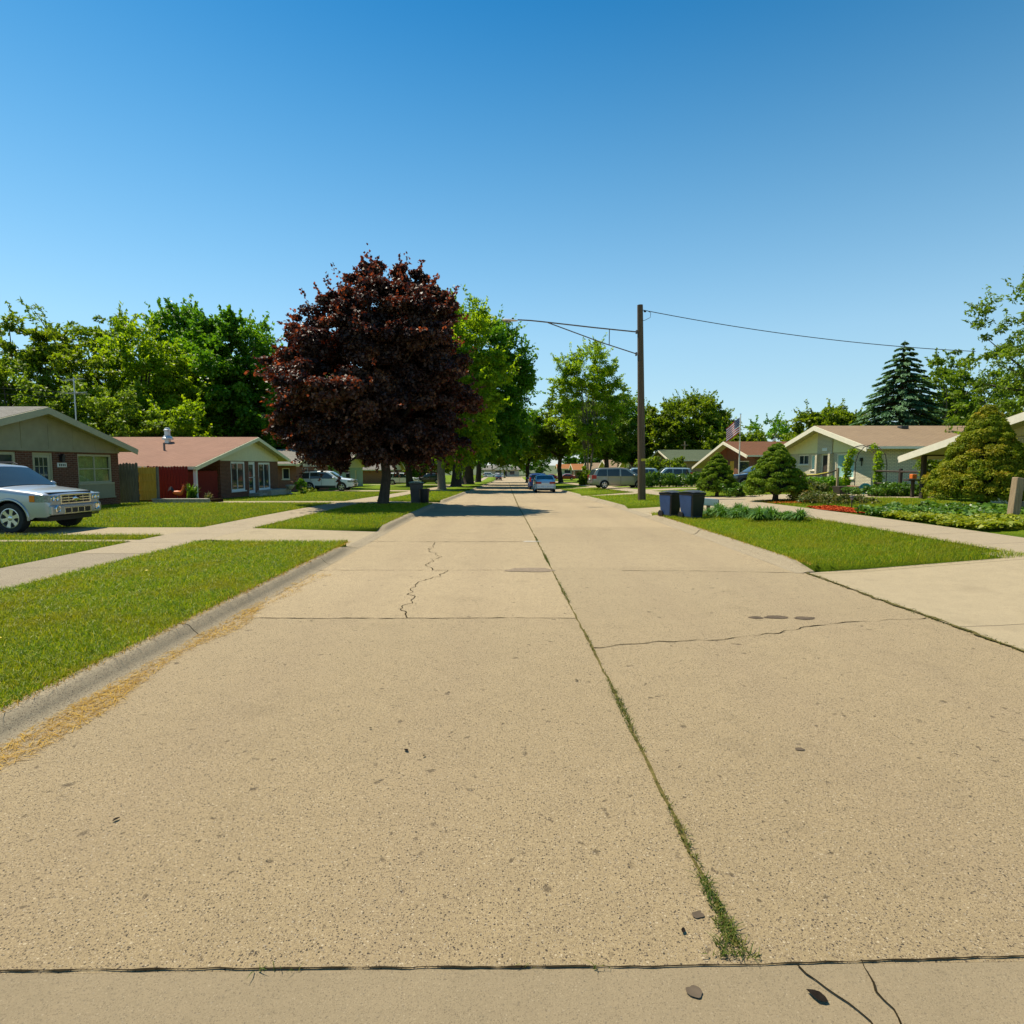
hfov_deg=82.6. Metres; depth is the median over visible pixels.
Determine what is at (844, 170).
sky
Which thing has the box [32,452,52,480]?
door
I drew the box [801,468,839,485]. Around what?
rail fence
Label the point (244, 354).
backyard tree
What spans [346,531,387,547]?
kerb
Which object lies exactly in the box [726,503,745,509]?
daylily plant
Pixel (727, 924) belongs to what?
joint grass
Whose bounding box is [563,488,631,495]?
lawn
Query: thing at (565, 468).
house
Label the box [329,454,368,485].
house
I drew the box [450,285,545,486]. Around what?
shade tree
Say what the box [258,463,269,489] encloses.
window
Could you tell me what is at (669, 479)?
tall garden plants
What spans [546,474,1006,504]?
lawn
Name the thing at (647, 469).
parked car
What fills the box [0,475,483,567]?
lawn
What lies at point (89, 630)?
lawn
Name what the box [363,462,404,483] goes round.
house
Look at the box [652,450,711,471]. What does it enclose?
house
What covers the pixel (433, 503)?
driveway
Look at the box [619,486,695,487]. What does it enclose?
driveway
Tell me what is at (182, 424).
backyard tree
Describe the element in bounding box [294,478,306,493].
shrub
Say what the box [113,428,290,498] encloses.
house
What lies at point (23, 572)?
pavement
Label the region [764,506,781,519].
daylily plant
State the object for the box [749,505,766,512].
daylily plant
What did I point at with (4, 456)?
window
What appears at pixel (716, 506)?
daylily plant
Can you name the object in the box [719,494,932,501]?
driveway
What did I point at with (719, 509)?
daylily plant
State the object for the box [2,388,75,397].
service wire
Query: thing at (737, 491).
shrub
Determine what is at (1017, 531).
lawn
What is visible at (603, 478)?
parked minivan
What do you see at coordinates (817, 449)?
house
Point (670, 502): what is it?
wheelie bin
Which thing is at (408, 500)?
lawn
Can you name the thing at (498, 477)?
parked car
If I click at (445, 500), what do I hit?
kerb
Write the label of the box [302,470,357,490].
parked car
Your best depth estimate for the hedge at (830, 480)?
34.18 m
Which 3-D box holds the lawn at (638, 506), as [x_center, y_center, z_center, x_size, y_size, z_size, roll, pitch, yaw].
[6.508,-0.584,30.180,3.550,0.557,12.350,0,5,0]
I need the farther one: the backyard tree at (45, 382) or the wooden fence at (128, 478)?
the backyard tree at (45, 382)
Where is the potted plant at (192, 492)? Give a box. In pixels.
[184,483,197,497]
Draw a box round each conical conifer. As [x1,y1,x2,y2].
[696,452,736,496]
[743,442,807,500]
[920,404,1023,505]
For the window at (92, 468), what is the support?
in the house at (57, 447)
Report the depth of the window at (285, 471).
46.41 m
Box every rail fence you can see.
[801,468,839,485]
[873,469,918,484]
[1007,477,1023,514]
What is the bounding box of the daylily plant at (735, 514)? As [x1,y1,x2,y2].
[723,510,747,518]
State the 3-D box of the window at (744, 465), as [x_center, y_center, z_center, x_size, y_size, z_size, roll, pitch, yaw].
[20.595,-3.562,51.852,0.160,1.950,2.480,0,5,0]
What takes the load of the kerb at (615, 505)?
on the ground at (553, 469)
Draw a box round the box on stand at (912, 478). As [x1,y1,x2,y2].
[904,474,919,496]
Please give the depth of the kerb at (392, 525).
16.99 m
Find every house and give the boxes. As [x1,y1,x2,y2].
[0,406,137,505]
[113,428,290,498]
[276,449,328,491]
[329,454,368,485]
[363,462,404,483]
[481,465,520,476]
[554,464,571,474]
[569,464,584,478]
[583,463,599,469]
[598,460,620,467]
[619,460,649,468]
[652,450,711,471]
[692,441,786,473]
[784,426,965,485]
[898,412,1023,503]
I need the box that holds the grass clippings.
[0,573,329,773]
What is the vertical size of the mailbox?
0.510 m
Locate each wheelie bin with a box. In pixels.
[409,481,424,502]
[658,490,679,516]
[678,490,705,518]
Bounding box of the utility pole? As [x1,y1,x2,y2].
[637,304,645,499]
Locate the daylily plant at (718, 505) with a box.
[705,501,727,510]
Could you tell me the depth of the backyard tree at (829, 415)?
60.57 m
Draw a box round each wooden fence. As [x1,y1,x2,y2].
[118,462,139,502]
[147,466,187,501]
[188,470,218,497]
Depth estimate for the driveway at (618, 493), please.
38.26 m
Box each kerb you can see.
[0,624,203,751]
[177,557,330,634]
[318,547,359,563]
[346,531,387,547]
[377,513,417,531]
[412,504,437,515]
[440,495,458,502]
[456,491,469,496]
[557,489,580,495]
[585,496,597,500]
[595,499,627,508]
[621,509,650,516]
[645,515,703,533]
[693,530,814,572]
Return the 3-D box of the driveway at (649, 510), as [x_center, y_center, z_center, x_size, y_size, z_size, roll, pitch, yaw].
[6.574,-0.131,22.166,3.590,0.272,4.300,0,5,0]
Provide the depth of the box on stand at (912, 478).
24.68 m
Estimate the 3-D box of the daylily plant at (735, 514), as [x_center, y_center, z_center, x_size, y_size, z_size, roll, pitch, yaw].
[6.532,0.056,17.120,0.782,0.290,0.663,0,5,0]
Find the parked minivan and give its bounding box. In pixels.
[587,467,637,488]
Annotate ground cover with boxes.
[854,499,1023,516]
[882,510,1023,529]
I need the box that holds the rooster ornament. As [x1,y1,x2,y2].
[168,484,184,497]
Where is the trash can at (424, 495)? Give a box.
[419,489,430,502]
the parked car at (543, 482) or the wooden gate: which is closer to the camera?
the wooden gate
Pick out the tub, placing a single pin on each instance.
(862, 485)
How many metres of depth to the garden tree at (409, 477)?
71.31 m
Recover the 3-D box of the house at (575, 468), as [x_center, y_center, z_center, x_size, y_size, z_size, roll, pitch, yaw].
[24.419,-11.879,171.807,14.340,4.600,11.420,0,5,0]
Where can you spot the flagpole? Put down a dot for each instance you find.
(739, 446)
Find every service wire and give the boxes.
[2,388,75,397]
[643,310,975,351]
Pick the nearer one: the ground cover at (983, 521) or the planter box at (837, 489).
the ground cover at (983, 521)
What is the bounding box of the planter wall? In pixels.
[152,498,222,502]
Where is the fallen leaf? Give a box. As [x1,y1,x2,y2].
[806,989,827,1001]
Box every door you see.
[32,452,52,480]
[248,462,255,492]
[730,461,733,473]
[821,454,827,477]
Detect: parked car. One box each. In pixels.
[0,462,100,532]
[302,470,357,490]
[391,472,419,484]
[418,473,437,483]
[483,472,494,476]
[495,475,502,479]
[526,473,545,489]
[531,475,555,491]
[557,474,574,479]
[628,467,657,473]
[652,467,692,484]
[733,465,758,482]
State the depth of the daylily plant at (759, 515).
16.11 m
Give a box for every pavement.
[0,554,144,588]
[73,477,487,553]
[555,481,1023,553]
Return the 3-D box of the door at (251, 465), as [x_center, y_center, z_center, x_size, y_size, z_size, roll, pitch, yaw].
[-16.172,-2.132,36.139,0.130,1.970,0.950,0,5,0]
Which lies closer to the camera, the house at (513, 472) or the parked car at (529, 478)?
the parked car at (529, 478)
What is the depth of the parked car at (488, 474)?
201.69 m
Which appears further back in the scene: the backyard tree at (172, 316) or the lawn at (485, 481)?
the lawn at (485, 481)
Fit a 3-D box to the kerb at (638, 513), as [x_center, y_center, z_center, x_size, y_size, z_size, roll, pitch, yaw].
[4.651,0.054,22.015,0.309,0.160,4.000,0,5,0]
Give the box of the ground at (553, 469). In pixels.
[25,465,995,973]
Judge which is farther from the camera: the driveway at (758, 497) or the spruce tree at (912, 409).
the spruce tree at (912, 409)
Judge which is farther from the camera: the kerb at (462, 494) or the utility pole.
the kerb at (462, 494)
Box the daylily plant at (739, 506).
[731,503,755,511]
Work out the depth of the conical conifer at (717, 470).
28.48 m
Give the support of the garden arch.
on the lawn at (952, 499)
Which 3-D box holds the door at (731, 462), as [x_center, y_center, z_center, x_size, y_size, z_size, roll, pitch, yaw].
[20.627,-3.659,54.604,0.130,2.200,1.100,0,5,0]
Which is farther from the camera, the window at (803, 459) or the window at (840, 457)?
the window at (803, 459)
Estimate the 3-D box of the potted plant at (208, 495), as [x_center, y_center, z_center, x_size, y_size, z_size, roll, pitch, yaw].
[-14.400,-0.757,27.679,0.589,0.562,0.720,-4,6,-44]
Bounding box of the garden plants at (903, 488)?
[841,481,919,495]
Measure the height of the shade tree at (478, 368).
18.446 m
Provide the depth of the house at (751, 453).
53.20 m
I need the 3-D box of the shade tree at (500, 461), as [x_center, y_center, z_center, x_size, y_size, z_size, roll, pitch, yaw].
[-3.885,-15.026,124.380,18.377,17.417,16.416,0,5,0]
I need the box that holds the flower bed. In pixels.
[298,487,317,491]
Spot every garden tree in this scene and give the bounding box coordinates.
[400,460,436,485]
[942,274,1023,433]
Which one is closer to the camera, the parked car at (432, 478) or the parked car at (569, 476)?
the parked car at (432, 478)
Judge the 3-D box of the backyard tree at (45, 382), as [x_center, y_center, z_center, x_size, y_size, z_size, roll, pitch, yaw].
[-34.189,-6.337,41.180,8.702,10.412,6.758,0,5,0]
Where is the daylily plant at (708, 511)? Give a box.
[703,508,716,515]
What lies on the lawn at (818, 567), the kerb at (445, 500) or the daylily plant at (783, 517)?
the daylily plant at (783, 517)
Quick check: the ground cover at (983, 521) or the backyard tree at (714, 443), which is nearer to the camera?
the ground cover at (983, 521)
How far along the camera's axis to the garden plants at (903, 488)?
25.74 m
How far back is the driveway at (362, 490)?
49.90 m
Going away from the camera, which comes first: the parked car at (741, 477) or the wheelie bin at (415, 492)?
the wheelie bin at (415, 492)
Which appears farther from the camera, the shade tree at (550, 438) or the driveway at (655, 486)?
the shade tree at (550, 438)
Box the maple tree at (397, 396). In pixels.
[244,243,487,503]
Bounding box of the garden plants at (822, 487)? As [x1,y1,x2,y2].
[808,479,831,492]
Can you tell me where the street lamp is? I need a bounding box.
[502,318,637,355]
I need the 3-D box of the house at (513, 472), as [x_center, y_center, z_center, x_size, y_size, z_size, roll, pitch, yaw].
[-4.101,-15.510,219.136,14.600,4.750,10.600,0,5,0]
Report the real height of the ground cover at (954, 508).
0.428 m
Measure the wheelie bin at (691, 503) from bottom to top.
0.880 m
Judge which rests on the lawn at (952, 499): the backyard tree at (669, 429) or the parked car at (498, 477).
the backyard tree at (669, 429)
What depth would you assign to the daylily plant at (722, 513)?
17.33 m
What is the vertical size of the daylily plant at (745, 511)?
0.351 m
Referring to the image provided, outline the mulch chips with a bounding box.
[761,499,861,513]
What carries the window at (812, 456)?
in the house at (817, 449)
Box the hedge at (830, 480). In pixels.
[802,475,844,490]
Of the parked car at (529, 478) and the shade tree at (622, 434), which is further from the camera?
the shade tree at (622, 434)
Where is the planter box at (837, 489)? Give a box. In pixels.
[832,486,858,493]
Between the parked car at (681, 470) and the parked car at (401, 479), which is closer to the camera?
the parked car at (681, 470)
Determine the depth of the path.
28.13 m
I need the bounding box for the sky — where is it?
[0,0,1023,464]
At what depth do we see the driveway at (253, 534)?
13.86 m
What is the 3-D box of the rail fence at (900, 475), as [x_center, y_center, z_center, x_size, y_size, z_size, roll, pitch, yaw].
[18.304,-1.379,27.568,0.283,1.350,4.340,1,5,6]
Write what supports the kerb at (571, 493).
on the ground at (553, 469)
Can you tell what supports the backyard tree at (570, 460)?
on the ground at (553, 469)
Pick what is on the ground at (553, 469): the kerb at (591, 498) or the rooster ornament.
the kerb at (591, 498)
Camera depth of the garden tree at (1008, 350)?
33.84 m
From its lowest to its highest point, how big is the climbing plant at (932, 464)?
2.198 m
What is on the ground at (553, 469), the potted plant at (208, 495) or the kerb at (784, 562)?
the kerb at (784, 562)
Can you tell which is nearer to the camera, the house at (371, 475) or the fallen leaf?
the fallen leaf
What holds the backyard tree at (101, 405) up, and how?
on the lawn at (392, 487)
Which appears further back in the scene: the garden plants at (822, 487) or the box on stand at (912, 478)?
the garden plants at (822, 487)
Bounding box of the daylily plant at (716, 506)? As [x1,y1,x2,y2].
[710,502,730,514]
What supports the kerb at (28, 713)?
on the ground at (553, 469)
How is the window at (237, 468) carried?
in the house at (245, 466)
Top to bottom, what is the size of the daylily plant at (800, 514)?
0.409 m
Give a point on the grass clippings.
(92, 704)
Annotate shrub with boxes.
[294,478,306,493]
[576,466,590,484]
[633,456,684,470]
[673,456,687,467]
[719,481,758,496]
[786,483,813,499]
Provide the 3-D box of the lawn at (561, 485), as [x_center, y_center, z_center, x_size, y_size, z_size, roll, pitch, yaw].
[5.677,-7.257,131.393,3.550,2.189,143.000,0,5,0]
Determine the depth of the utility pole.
28.11 m
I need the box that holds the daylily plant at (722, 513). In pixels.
[716,509,730,517]
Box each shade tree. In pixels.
[431,285,521,489]
[436,345,546,484]
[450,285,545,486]
[475,426,527,481]
[510,409,569,481]
[516,393,598,482]
[542,332,637,470]
[566,388,653,467]
[603,389,656,467]
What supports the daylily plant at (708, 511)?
on the lawn at (818, 567)
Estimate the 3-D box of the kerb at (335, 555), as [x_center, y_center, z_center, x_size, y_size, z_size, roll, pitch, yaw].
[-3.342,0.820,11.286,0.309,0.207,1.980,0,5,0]
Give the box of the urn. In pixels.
[285,485,294,493]
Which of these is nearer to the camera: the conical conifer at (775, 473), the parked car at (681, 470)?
the conical conifer at (775, 473)
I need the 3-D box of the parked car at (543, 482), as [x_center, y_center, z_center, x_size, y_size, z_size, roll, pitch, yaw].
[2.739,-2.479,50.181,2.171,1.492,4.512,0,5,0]
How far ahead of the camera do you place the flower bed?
45.00 m
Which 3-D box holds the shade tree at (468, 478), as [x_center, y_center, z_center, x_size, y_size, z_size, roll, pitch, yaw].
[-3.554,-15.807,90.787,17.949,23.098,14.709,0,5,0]
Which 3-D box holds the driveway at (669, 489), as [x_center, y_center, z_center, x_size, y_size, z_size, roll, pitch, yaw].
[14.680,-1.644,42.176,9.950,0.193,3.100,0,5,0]
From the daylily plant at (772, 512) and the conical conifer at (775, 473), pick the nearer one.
the daylily plant at (772, 512)
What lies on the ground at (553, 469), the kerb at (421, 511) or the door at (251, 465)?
the kerb at (421, 511)
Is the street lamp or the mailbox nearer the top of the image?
the street lamp
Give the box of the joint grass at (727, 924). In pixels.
[247,536,1023,977]
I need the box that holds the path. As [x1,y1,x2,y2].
[215,501,341,502]
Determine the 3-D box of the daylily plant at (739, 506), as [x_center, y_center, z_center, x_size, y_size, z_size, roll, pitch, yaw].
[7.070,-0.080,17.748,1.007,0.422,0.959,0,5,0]
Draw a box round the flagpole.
[738,413,740,472]
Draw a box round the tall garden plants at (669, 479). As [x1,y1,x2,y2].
[637,471,707,487]
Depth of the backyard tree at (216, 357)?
52.73 m
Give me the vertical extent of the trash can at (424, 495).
0.660 m
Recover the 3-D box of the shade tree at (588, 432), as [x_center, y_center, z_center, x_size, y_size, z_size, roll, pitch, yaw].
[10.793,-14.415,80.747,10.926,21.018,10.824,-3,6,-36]
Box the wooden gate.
[138,467,159,499]
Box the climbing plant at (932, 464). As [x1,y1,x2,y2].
[912,460,940,488]
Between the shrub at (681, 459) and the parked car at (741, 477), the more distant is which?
the shrub at (681, 459)
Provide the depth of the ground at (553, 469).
19.36 m
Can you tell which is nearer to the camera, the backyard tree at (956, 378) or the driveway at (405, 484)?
the backyard tree at (956, 378)
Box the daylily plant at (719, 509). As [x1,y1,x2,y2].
[711,505,729,514]
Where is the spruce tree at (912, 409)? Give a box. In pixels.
[847,342,948,425]
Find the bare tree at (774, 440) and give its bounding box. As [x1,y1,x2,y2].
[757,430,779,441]
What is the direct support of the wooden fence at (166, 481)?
on the lawn at (392, 487)
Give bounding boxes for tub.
[859,483,870,493]
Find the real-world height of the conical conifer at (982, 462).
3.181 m
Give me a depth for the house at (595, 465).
142.56 m
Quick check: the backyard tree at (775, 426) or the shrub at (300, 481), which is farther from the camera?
the backyard tree at (775, 426)
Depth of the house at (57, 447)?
22.14 m
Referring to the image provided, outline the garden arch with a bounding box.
[841,443,886,486]
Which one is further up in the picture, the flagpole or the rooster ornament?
the flagpole
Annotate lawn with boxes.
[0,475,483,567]
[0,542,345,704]
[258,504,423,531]
[390,491,461,502]
[447,487,475,490]
[462,477,495,486]
[522,477,586,488]
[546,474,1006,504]
[555,479,1023,537]
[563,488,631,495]
[590,494,659,508]
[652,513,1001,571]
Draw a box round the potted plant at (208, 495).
[204,490,213,498]
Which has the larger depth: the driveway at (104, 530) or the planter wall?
the planter wall
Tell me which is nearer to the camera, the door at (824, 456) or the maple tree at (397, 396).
the maple tree at (397, 396)
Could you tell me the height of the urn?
0.640 m
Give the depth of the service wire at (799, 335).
28.68 m
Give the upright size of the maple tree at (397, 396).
10.924 m
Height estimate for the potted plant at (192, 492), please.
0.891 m
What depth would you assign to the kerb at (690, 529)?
16.62 m
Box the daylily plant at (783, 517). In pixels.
[774,511,792,520]
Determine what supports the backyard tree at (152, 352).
on the lawn at (392, 487)
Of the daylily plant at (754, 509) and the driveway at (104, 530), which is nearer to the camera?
the driveway at (104, 530)
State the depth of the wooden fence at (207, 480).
30.71 m
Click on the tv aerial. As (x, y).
(73, 379)
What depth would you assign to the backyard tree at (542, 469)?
246.56 m
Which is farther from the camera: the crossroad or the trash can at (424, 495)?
the trash can at (424, 495)
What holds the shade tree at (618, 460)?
on the lawn at (952, 499)
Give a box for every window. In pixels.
[0,451,15,464]
[77,454,114,484]
[231,461,246,492]
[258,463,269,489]
[281,468,289,479]
[740,461,748,472]
[797,455,808,465]
[809,455,814,470]
[836,454,854,479]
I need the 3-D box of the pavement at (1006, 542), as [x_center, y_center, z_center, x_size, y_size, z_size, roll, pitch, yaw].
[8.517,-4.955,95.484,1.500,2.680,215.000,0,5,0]
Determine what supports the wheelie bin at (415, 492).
on the driveway at (433, 503)
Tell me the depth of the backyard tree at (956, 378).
53.52 m
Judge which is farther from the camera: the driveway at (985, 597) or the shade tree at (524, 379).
the shade tree at (524, 379)
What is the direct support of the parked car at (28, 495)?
on the driveway at (104, 530)
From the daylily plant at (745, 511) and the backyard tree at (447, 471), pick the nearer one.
the daylily plant at (745, 511)
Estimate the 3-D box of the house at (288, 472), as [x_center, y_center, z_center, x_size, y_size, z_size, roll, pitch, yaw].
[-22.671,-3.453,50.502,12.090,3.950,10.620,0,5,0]
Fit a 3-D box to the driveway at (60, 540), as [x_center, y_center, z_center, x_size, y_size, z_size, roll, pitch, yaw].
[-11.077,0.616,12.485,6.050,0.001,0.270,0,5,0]
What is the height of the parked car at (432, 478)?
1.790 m
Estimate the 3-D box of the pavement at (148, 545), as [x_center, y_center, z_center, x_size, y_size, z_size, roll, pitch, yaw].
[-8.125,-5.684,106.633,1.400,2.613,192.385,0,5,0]
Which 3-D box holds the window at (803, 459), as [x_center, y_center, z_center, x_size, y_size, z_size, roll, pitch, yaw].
[19.697,-3.493,39.384,0.160,0.720,1.430,0,5,0]
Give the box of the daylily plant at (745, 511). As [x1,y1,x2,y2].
[736,507,751,517]
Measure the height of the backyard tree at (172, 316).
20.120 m
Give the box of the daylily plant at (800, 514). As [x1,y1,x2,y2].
[783,508,814,521]
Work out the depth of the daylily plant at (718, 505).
18.93 m
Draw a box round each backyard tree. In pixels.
[0,300,133,416]
[0,352,90,419]
[17,297,153,430]
[54,371,184,436]
[60,308,226,436]
[100,379,215,436]
[130,293,233,436]
[147,304,293,446]
[202,338,333,469]
[401,457,452,482]
[436,456,553,472]
[562,452,609,463]
[634,386,745,458]
[701,423,773,449]
[746,410,792,441]
[776,398,869,441]
[898,347,1022,425]
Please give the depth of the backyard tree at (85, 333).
49.47 m
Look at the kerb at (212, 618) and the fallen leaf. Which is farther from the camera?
the kerb at (212, 618)
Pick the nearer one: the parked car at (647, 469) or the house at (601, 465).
the parked car at (647, 469)
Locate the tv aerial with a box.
[57,377,91,419]
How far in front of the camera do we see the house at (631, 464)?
100.75 m
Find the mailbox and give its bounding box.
[704,498,718,507]
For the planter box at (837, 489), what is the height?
0.400 m
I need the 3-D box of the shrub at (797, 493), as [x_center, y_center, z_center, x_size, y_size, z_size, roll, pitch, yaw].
[11.419,-0.806,23.029,1.072,0.826,1.058,0,5,0]
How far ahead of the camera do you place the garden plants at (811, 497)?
20.82 m
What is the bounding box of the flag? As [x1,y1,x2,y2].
[726,418,739,441]
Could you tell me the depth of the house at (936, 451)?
22.25 m
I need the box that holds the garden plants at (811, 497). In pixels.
[795,490,881,505]
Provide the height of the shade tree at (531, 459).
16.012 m
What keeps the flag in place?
attached to the flagpole
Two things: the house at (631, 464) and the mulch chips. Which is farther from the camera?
the house at (631, 464)
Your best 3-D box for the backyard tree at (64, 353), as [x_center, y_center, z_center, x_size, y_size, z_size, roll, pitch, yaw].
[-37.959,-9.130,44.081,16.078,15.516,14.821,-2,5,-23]
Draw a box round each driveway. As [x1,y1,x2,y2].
[0,527,200,534]
[0,540,135,541]
[208,528,373,545]
[317,490,409,490]
[366,501,437,504]
[373,484,450,484]
[584,492,636,496]
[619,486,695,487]
[629,503,733,515]
[646,488,739,490]
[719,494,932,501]
[811,552,1023,649]
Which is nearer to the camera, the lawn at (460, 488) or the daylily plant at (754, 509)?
the daylily plant at (754, 509)
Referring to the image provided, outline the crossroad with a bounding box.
[0,959,1023,1023]
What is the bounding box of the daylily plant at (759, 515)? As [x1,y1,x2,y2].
[742,507,773,520]

